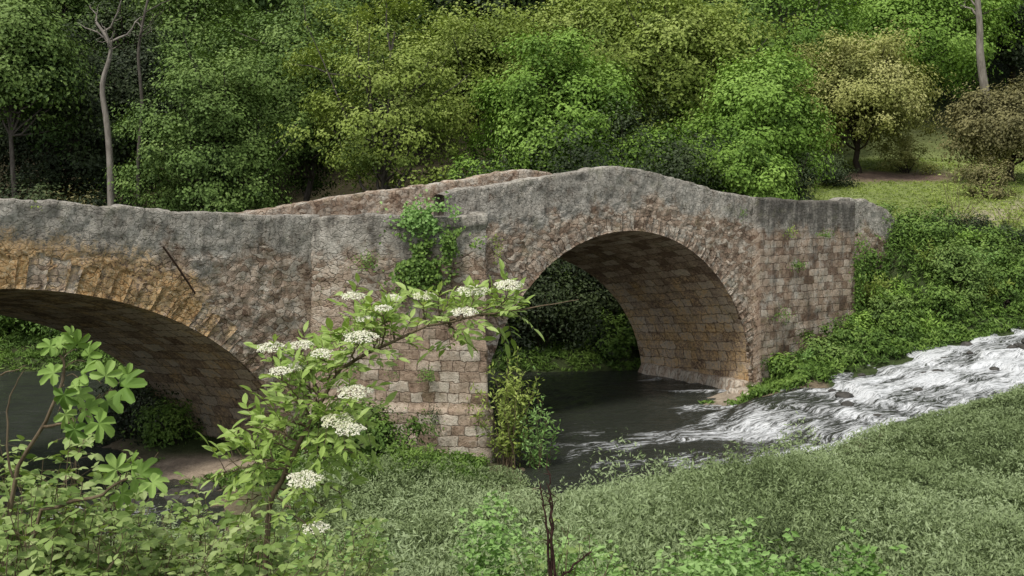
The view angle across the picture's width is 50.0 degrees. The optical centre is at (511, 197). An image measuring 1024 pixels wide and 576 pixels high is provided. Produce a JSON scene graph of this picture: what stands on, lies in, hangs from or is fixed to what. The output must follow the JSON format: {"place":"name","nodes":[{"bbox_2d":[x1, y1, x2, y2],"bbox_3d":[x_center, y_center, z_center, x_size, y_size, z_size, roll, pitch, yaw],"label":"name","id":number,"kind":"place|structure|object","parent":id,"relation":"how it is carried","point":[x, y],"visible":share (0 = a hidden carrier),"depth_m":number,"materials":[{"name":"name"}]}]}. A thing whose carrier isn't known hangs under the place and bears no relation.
{"place":"outdoors","nodes":[
{"label":"outdoors","id":0,"kind":"place"},
{"bbox_2d":[0,327,1023,542],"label":"river","id":1,"kind":"structure","parent":0,"point":[595,410],"depth_m":29.25,"materials":[{"name":"grey liquid"}]},
{"bbox_2d":[0,0,1023,575],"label":"ground","id":2,"kind":"structure","parent":0,"point":[190,458],"depth_m":36.49,"materials":[{"name":"green plant"}]},
{"bbox_2d":[0,154,69,199],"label":"shrub","id":3,"kind":"object","parent":2,"relation":"on","point":[16,180],"visible":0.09,"depth_m":46.38,"materials":[{"name":"green plant"}]},
{"bbox_2d":[2,318,72,348],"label":"shrub","id":4,"kind":"object","parent":2,"relation":"on","point":[43,330],"visible":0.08,"depth_m":39.69,"materials":[{"name":"green plant"}]},
{"bbox_2d":[0,0,114,198],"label":"deciduous tree","id":5,"kind":"object","parent":2,"relation":"on","point":[24,29],"visible":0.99,"depth_m":45.50,"materials":[{"name":"green plant"}]},
{"bbox_2d":[0,170,135,206],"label":"shrub","id":6,"kind":"object","parent":2,"relation":"on","point":[41,195],"visible":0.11,"depth_m":44.46,"materials":[{"name":"green plant"}]},
{"bbox_2d":[0,466,149,575],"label":"bramble bush","id":7,"kind":"object","parent":2,"relation":"on","point":[35,555],"visible":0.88,"depth_m":3.56,"materials":[{"name":"green plant"}]},
{"bbox_2d":[2,0,154,165],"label":"hillside tree","id":8,"kind":"object","parent":2,"relation":"on","point":[65,5],"visible":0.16,"depth_m":62.53,"materials":[{"name":"green plant"}]},
{"bbox_2d":[0,413,157,575],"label":"bramble bush","id":9,"kind":"object","parent":2,"relation":"on","point":[77,455],"visible":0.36,"depth_m":4.11,"materials":[{"name":"green plant"}]},
{"bbox_2d":[0,13,163,207],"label":"oak tree","id":10,"kind":"object","parent":2,"relation":"on","point":[95,161],"visible":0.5,"depth_m":48.68,"materials":[{"name":"green plant"}]},
{"bbox_2d":[0,325,168,575],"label":"fig bush","id":11,"kind":"object","parent":2,"relation":"on","point":[127,378],"visible":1,"depth_m":3.55,"materials":[{"name":"green plant"}]},
{"bbox_2d":[77,0,144,205],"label":"bare tree","id":12,"kind":"object","parent":2,"relation":"on","point":[109,163],"visible":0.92,"depth_m":42.37,"materials":[{"name":"grey plant"}]},
{"bbox_2d":[1,461,226,575],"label":"bramble bush","id":13,"kind":"object","parent":2,"relation":"on","point":[152,531],"visible":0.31,"depth_m":4.02,"materials":[{"name":"green plant"}]},
{"bbox_2d":[54,0,192,206],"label":"oak tree","id":14,"kind":"object","parent":2,"relation":"on","point":[128,80],"visible":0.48,"depth_m":52.15,"materials":[{"name":"green plant"}]},
{"bbox_2d":[53,364,205,448],"bbox_3d":[-9.246,5.515,27.688,4.422,2.981,4.052,0,0,0],"label":"shrub","id":15,"kind":"object","parent":2,"relation":"on","point":[121,423],"visible":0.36,"depth_m":26.91,"materials":[{"name":"green plant"}]},
{"bbox_2d":[132,0,178,206],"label":"bare tree","id":16,"kind":"object","parent":2,"relation":"on","point":[140,35],"visible":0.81,"depth_m":43.36,"materials":[{"name":"grey plant"}]},
{"bbox_2d":[121,397,209,451],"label":"shrub","id":17,"kind":"object","parent":2,"relation":"on","point":[166,435],"visible":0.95,"depth_m":25.86,"materials":[{"name":"green plant"}]},
{"bbox_2d":[0,487,358,575],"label":"bramble bush","id":18,"kind":"object","parent":2,"relation":"on","point":[304,563],"visible":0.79,"depth_m":3.74,"materials":[{"name":"green plant"}]},
{"bbox_2d":[94,0,271,148],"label":"deciduous tree","id":19,"kind":"object","parent":2,"relation":"on","point":[188,18],"visible":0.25,"depth_m":57.32,"materials":[{"name":"green plant"}]},
{"bbox_2d":[81,26,327,212],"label":"alder tree","id":20,"kind":"object","parent":2,"relation":"on","point":[216,165],"visible":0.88,"depth_m":42.71,"materials":[{"name":"green plant"}]},
{"bbox_2d":[112,478,318,575],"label":"bramble bush","id":21,"kind":"object","parent":2,"relation":"on","point":[202,550],"visible":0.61,"depth_m":4.36,"materials":[{"name":"green plant"}]},
{"bbox_2d":[135,0,333,75],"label":"hillside tree","id":22,"kind":"object","parent":2,"relation":"on","point":[262,4],"visible":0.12,"depth_m":66.26,"materials":[{"name":"green plant"}]},
{"bbox_2d":[178,0,414,200],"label":"deciduous tree","id":23,"kind":"object","parent":2,"relation":"on","point":[309,161],"visible":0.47,"depth_m":49.00,"materials":[{"name":"green plant"}]},
{"bbox_2d":[208,504,398,575],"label":"bramble bush","id":24,"kind":"object","parent":2,"relation":"on","point":[369,567],"visible":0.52,"depth_m":4.87,"materials":[{"name":"green plant"}]},
{"bbox_2d":[281,398,349,455],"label":"shrub","id":25,"kind":"object","parent":2,"relation":"on","point":[302,428],"visible":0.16,"depth_m":24.14,"materials":[{"name":"green plant"}]},
{"bbox_2d":[143,430,493,490],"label":"bank grass","id":26,"kind":"structure","parent":2,"relation":"on","point":[430,456],"depth_m":23.01,"materials":[{"name":"green plant"}]},
{"bbox_2d":[0,260,640,371],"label":"bank grass","id":27,"kind":"structure","parent":2,"relation":"on","point":[548,352],"depth_m":38.51,"materials":[{"name":"green plant"}]},
{"bbox_2d":[223,0,442,139],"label":"deciduous tree","id":28,"kind":"object","parent":2,"relation":"on","point":[300,12],"visible":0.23,"depth_m":59.70,"materials":[{"name":"green plant"}]},
{"bbox_2d":[301,516,409,575],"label":"bramble bush","id":29,"kind":"object","parent":2,"relation":"on","point":[339,552],"visible":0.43,"depth_m":5.14,"materials":[{"name":"green plant"}]},
{"bbox_2d":[318,0,435,96],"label":"hillside tree","id":30,"kind":"object","parent":2,"relation":"on","point":[385,25],"visible":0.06,"depth_m":64.96,"materials":[{"name":"green plant"}]},
{"bbox_2d":[265,0,490,193],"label":"oak tree","id":31,"kind":"object","parent":2,"relation":"on","point":[377,131],"visible":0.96,"depth_m":44.29,"materials":[{"name":"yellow plant"}]},
{"bbox_2d":[313,390,442,476],"bbox_3d":[-2.859,5.316,23.435,2.705,2.239,2.637,0,0,0],"label":"shrub","id":32,"kind":"object","parent":2,"relation":"on","point":[381,429],"visible":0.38,"depth_m":23.46,"materials":[{"name":"green plant"}]},
{"bbox_2d":[196,258,578,575],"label":"elder bush","id":33,"kind":"object","parent":2,"relation":"on","point":[308,366],"visible":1,"depth_m":4.14,"materials":[{"name":"green plant"}]},
{"bbox_2d":[0,166,899,462],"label":"stone bridge","id":34,"kind":"structure","parent":2,"relation":"on","point":[700,284],"depth_m":25.24,"materials":[{"name":"stone"}]},
{"bbox_2d":[371,214,462,328],"bbox_3d":[-2.107,1.658,24.270,2.115,2.578,0.648,0,0,9],"label":"wall plant","id":35,"kind":"object","parent":34,"relation":"attached to","point":[415,273],"depth_m":24.33,"materials":[{"name":"green plant"}]},
{"bbox_2d":[376,189,461,240],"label":"wall plant","id":36,"kind":"object","parent":34,"relation":"attached to","point":[426,221],"depth_m":24.35,"materials":[{"name":"green plant"}]},
{"bbox_2d":[416,222,491,263],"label":"wall plant","id":37,"kind":"object","parent":34,"relation":"attached to","point":[447,242],"depth_m":24.26,"materials":[{"name":"green plant"}]},
{"bbox_2d":[849,223,870,315],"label":"wall plant","id":38,"kind":"object","parent":34,"relation":"attached to","point":[859,278],"depth_m":35.85,"materials":[{"name":"green plant"}]},
{"bbox_2d":[855,233,899,304],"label":"wall plant","id":39,"kind":"object","parent":34,"relation":"attached to","point":[868,267],"depth_m":37.39,"materials":[{"name":"green plant"}]},
{"bbox_2d":[441,151,518,180],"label":"shrub","id":40,"kind":"object","parent":2,"relation":"on","point":[456,170],"visible":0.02,"depth_m":43.32,"materials":[{"name":"green plant"}]},
{"bbox_2d":[385,0,587,167],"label":"oak tree","id":41,"kind":"object","parent":2,"relation":"on","point":[478,51],"visible":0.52,"depth_m":50.69,"materials":[{"name":"green plant"}]},
{"bbox_2d":[407,0,574,131],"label":"hillside tree","id":42,"kind":"object","parent":2,"relation":"on","point":[477,2],"visible":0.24,"depth_m":64.74,"materials":[{"name":"green plant"}]},
{"bbox_2d":[424,0,575,39],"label":"hillside tree","id":43,"kind":"object","parent":2,"relation":"on","point":[484,14],"visible":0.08,"depth_m":66.96,"materials":[{"name":"green plant"}]},
{"bbox_2d":[436,145,565,298],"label":"shrub","id":44,"kind":"object","parent":2,"relation":"on","point":[501,161],"visible":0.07,"depth_m":42.08,"materials":[{"name":"green plant"}]},
{"bbox_2d":[463,346,543,469],"bbox_3d":[-0.278,4.672,24.402,1.766,2.820,1.580,0,0,26],"label":"willow shrub","id":45,"kind":"object","parent":2,"relation":"on","point":[508,443],"visible":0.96,"depth_m":24.24,"materials":[{"name":"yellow plant"}]},
{"bbox_2d":[421,0,594,56],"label":"hillside tree","id":46,"kind":"object","parent":2,"relation":"on","point":[462,3],"visible":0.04,"depth_m":67.47,"materials":[{"name":"green plant"}]},
{"bbox_2d":[502,365,562,468],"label":"willow shrub","id":47,"kind":"object","parent":2,"relation":"on","point":[533,457],"visible":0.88,"depth_m":24.38,"materials":[{"name":"green plant"}]},
{"bbox_2d":[492,276,581,366],"bbox_3d":[-0.065,4.139,39.439,5.044,5.423,4.836,0,0,0],"label":"shrub","id":48,"kind":"object","parent":2,"relation":"on","point":[512,335],"visible":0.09,"depth_m":38.50,"materials":[{"name":"green plant"}]},
{"bbox_2d":[62,383,1023,575],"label":"meadow plants","id":49,"kind":"object","parent":2,"relation":"on","point":[594,500],"visible":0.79,"depth_m":18.83,"materials":[{"name":"green plant"}]},
{"bbox_2d":[448,22,651,173],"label":"maple tree","id":50,"kind":"object","parent":2,"relation":"on","point":[567,90],"visible":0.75,"depth_m":43.57,"materials":[{"name":"green plant"}]},
{"bbox_2d":[494,259,619,373],"bbox_3d":[0.954,3.748,38.997,5.693,6.238,4.566,0,0,20],"label":"shrub","id":51,"kind":"object","parent":2,"relation":"on","point":[553,300],"visible":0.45,"depth_m":38.41,"materials":[{"name":"green plant"}]},
{"bbox_2d":[498,120,627,286],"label":"shrub","id":52,"kind":"object","parent":2,"relation":"on","point":[566,163],"visible":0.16,"depth_m":41.21,"materials":[{"name":"green plant"}]},
{"bbox_2d":[533,454,592,575],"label":"dead stem","id":53,"kind":"object","parent":2,"relation":"on","point":[551,564],"visible":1,"depth_m":5.00,"materials":[{"name":"brown plant"}]},
{"bbox_2d":[505,518,627,575],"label":"bramble bush","id":54,"kind":"object","parent":2,"relation":"on","point":[567,550],"visible":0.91,"depth_m":5.28,"materials":[{"name":"green plant"}]},
{"bbox_2d":[507,258,640,364],"bbox_3d":[2.226,3.175,39.467,6.632,6.460,5.635,0,0,0],"label":"shrub","id":55,"kind":"object","parent":2,"relation":"on","point":[579,335],"visible":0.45,"depth_m":38.45,"materials":[{"name":"green plant"}]},
{"bbox_2d":[250,486,907,575],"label":"nettle patch","id":56,"kind":"object","parent":2,"relation":"on","point":[708,568],"visible":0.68,"depth_m":13.56,"materials":[{"name":"green plant"}]},
{"bbox_2d":[480,0,689,164],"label":"deciduous tree","id":57,"kind":"object","parent":2,"relation":"on","point":[571,7],"visible":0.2,"depth_m":56.81,"materials":[{"name":"green plant"}]},
{"bbox_2d":[538,262,634,359],"bbox_3d":[3.682,2.863,40.241,5.452,6.801,5.942,0,0,42],"label":"shrub","id":58,"kind":"object","parent":2,"relation":"on","point":[585,273],"visible":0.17,"depth_m":39.12,"materials":[{"name":"green plant"}]},
{"bbox_2d":[562,143,633,172],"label":"shrub","id":59,"kind":"object","parent":2,"relation":"on","point":[610,161],"visible":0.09,"depth_m":42.62,"materials":[{"name":"green plant"}]},
{"bbox_2d":[587,306,631,364],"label":"shrub","id":60,"kind":"object","parent":2,"relation":"on","point":[615,339],"visible":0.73,"depth_m":38.26,"materials":[{"name":"green plant"}]},
{"bbox_2d":[603,308,638,356],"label":"shrub","id":61,"kind":"object","parent":2,"relation":"on","point":[633,340],"visible":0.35,"depth_m":38.60,"materials":[{"name":"green plant"}]},
{"bbox_2d":[547,80,719,185],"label":"shrub","id":62,"kind":"object","parent":2,"relation":"on","point":[625,125],"visible":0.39,"depth_m":42.31,"materials":[{"name":"green plant"}]},
{"bbox_2d":[609,120,692,176],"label":"shrub","id":63,"kind":"object","parent":2,"relation":"on","point":[656,137],"visible":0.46,"depth_m":42.71,"materials":[{"name":"green plant"}]},
{"bbox_2d":[552,0,793,72],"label":"hillside tree","id":64,"kind":"object","parent":2,"relation":"on","point":[771,44],"visible":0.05,"depth_m":60.19,"materials":[{"name":"green plant"}]},
{"bbox_2d":[623,118,743,190],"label":"shrub","id":65,"kind":"object","parent":2,"relation":"on","point":[681,167],"visible":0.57,"depth_m":41.35,"materials":[{"name":"green plant"}]},
{"bbox_2d":[558,0,827,143],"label":"oak tree","id":66,"kind":"object","parent":2,"relation":"on","point":[681,52],"visible":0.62,"depth_m":47.99,"materials":[{"name":"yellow plant"}]},
{"bbox_2d":[671,126,736,193],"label":"shrub","id":67,"kind":"object","parent":2,"relation":"on","point":[716,188],"visible":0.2,"depth_m":42.95,"materials":[{"name":"green plant"}]},
{"bbox_2d":[690,126,798,196],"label":"shrub","id":68,"kind":"object","parent":2,"relation":"on","point":[739,175],"visible":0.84,"depth_m":41.95,"materials":[{"name":"green plant"}]},
{"bbox_2d":[658,39,853,194],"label":"maple tree","id":69,"kind":"object","parent":2,"relation":"on","point":[775,109],"visible":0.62,"depth_m":44.65,"materials":[{"name":"green plant"}]},
{"bbox_2d":[735,153,807,199],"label":"shrub","id":70,"kind":"object","parent":2,"relation":"on","point":[771,186],"visible":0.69,"depth_m":42.12,"materials":[{"name":"green plant"}]},
{"bbox_2d":[760,351,804,380],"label":"shrub","id":71,"kind":"object","parent":2,"relation":"on","point":[775,366],"visible":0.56,"depth_m":33.05,"materials":[{"name":"green plant"}]},
{"bbox_2d":[704,0,880,100],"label":"deciduous tree","id":72,"kind":"object","parent":2,"relation":"on","point":[806,35],"visible":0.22,"depth_m":61.85,"materials":[{"name":"green plant"}]},
{"bbox_2d":[774,358,813,377],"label":"shrub","id":73,"kind":"object","parent":2,"relation":"on","point":[789,368],"visible":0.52,"depth_m":32.50,"materials":[{"name":"green plant"}]},
{"bbox_2d":[760,149,831,200],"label":"shrub","id":74,"kind":"object","parent":2,"relation":"on","point":[807,173],"visible":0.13,"depth_m":43.83,"materials":[{"name":"green plant"}]},
{"bbox_2d":[793,329,844,357],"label":"shrub","id":75,"kind":"object","parent":2,"relation":"on","point":[820,340],"visible":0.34,"depth_m":33.84,"materials":[{"name":"green plant"}]},
{"bbox_2d":[807,342,857,367],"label":"shrub","id":76,"kind":"object","parent":2,"relation":"on","point":[825,349],"visible":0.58,"depth_m":32.85,"materials":[{"name":"green plant"}]},
{"bbox_2d":[815,313,863,346],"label":"shrub","id":77,"kind":"object","parent":2,"relation":"on","point":[839,331],"visible":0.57,"depth_m":34.20,"materials":[{"name":"green plant"}]},
{"bbox_2d":[811,146,871,188],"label":"shrub","id":78,"kind":"object","parent":2,"relation":"on","point":[840,176],"visible":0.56,"depth_m":52.37,"materials":[{"name":"green plant"}]},
{"bbox_2d":[698,216,1023,405],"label":"bank grass","id":79,"kind":"structure","parent":2,"relation":"on","point":[822,369],"depth_m":35.04,"materials":[{"name":"green plant"}]},
{"bbox_2d":[844,310,877,333],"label":"shrub","id":80,"kind":"object","parent":2,"relation":"on","point":[860,325],"visible":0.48,"depth_m":35.06,"materials":[{"name":"green plant"}]},
{"bbox_2d":[785,18,961,172],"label":"oak tree","id":81,"kind":"object","parent":2,"relation":"on","point":[868,93],"visible":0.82,"depth_m":55.29,"materials":[{"name":"green plant"}]},
{"bbox_2d":[855,270,898,308],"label":"bush","id":82,"kind":"object","parent":2,"relation":"on","point":[878,282],"visible":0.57,"depth_m":36.48,"materials":[{"name":"green plant"}]},
{"bbox_2d":[853,324,910,354],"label":"shrub","id":83,"kind":"object","parent":2,"relation":"on","point":[875,334],"visible":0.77,"depth_m":33.61,"materials":[{"name":"green plant"}]},
{"bbox_2d":[855,287,924,327],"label":"shrub","id":84,"kind":"object","parent":2,"relation":"on","point":[881,305],"visible":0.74,"depth_m":35.57,"materials":[{"name":"green plant"}]},
{"bbox_2d":[868,275,922,311],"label":"bush","id":85,"kind":"object","parent":2,"relation":"on","point":[901,289],"visible":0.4,"depth_m":36.15,"materials":[{"name":"green plant"}]},
{"bbox_2d":[871,306,930,341],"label":"shrub","id":86,"kind":"object","parent":2,"relation":"on","point":[903,329],"visible":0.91,"depth_m":34.52,"materials":[{"name":"green plant"}]},
{"bbox_2d":[870,131,951,176],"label":"shrub","id":87,"kind":"object","parent":2,"relation":"on","point":[906,157],"visible":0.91,"depth_m":57.28,"materials":[{"name":"green plant"}]},
{"bbox_2d":[887,204,937,246],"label":"shrub","id":88,"kind":"object","parent":2,"relation":"on","point":[904,217],"visible":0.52,"depth_m":38.59,"materials":[{"name":"green plant"}]},
{"bbox_2d":[894,309,946,336],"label":"bush","id":89,"kind":"object","parent":2,"relation":"on","point":[929,322],"visible":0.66,"depth_m":34.79,"materials":[{"name":"green plant"}]},
{"bbox_2d":[887,201,970,251],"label":"shrub","id":90,"kind":"object","parent":2,"relation":"on","point":[941,229],"visible":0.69,"depth_m":37.96,"materials":[{"name":"green plant"}]},
{"bbox_2d":[835,0,1023,100],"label":"deciduous tree","id":91,"kind":"object","parent":2,"relation":"on","point":[958,53],"visible":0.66,"depth_m":67.46,"materials":[{"name":"green plant"}]},
{"bbox_2d":[913,283,972,321],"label":"shrub","id":92,"kind":"object","parent":2,"relation":"on","point":[941,296],"visible":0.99,"depth_m":35.48,"materials":[{"name":"green plant"}]},
{"bbox_2d":[909,158,1000,222],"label":"sapling","id":93,"kind":"object","parent":2,"relation":"on","point":[965,201],"visible":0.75,"depth_m":40.94,"materials":[{"name":"green plant"}]},
{"bbox_2d":[927,226,984,248],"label":"fern","id":94,"kind":"object","parent":2,"relation":"on","point":[966,235],"visible":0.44,"depth_m":38.13,"materials":[{"name":"green plant"}]},
{"bbox_2d":[917,238,1000,299],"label":"shrub","id":95,"kind":"object","parent":2,"relation":"on","point":[948,263],"visible":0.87,"depth_m":36.56,"materials":[{"name":"green plant"}]},
{"bbox_2d":[920,0,1023,83],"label":"tree","id":96,"kind":"object","parent":2,"relation":"on","point":[1014,57],"visible":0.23,"depth_m":71.04,"materials":[{"name":"green plant"}]},
{"bbox_2d":[926,68,1023,181],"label":"oak tree","id":97,"kind":"object","parent":2,"relation":"on","point":[993,126],"visible":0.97,"depth_m":52.95,"materials":[{"name":"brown plant"}]},
{"bbox_2d":[946,260,1007,312],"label":"shrub","id":98,"kind":"object","parent":2,"relation":"on","point":[973,286],"visible":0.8,"depth_m":36.08,"materials":[{"name":"green plant"}]},
{"bbox_2d":[963,0,994,157],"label":"pine tree","id":99,"kind":"object","parent":2,"relation":"on","point":[981,65],"visible":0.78,"depth_m":61.97,"materials":[{"name":"grey plant"}]},
{"bbox_2d":[941,216,1022,269],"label":"shrub","id":100,"kind":"object","parent":2,"relation":"on","point":[994,238],"visible":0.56,"depth_m":38.12,"materials":[{"name":"green plant"}]},
{"bbox_2d":[946,151,1021,200],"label":"shrub","id":101,"kind":"object","parent":2,"relation":"on","point":[983,175],"visible":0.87,"depth_m":49.83,"materials":[{"name":"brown plant"}]},
{"bbox_2d":[951,209,1020,239],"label":"shrub","id":102,"kind":"object","parent":2,"relation":"on","point":[979,222],"visible":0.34,"depth_m":39.63,"materials":[{"name":"green plant"}]},
{"bbox_2d":[979,248,1023,291],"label":"shrub","id":103,"kind":"object","parent":2,"relation":"on","point":[1017,278],"visible":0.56,"depth_m":36.96,"materials":[{"name":"green plant"}]},
{"bbox_2d":[982,270,1023,310],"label":"shrub","id":104,"kind":"object","parent":2,"relation":"on","point":[1011,294],"visible":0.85,"depth_m":36.32,"materials":[{"name":"green plant"}]},
{"bbox_2d":[986,193,1023,228],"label":"sapling","id":105,"kind":"object","parent":2,"relation":"on","point":[1009,214],"visible":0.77,"depth_m":40.86,"materials":[{"name":"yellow plant"}]},
{"bbox_2d":[987,221,1023,252],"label":"shrub","id":106,"kind":"object","parent":2,"relation":"on","point":[1020,234],"visible":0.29,"depth_m":39.02,"materials":[{"name":"green plant"}]},
{"bbox_2d":[802,157,1023,229],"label":"clearing grass","id":107,"kind":"structure","parent":0,"point":[924,189],"depth_m":50.98,"materials":[{"name":"green plant"}]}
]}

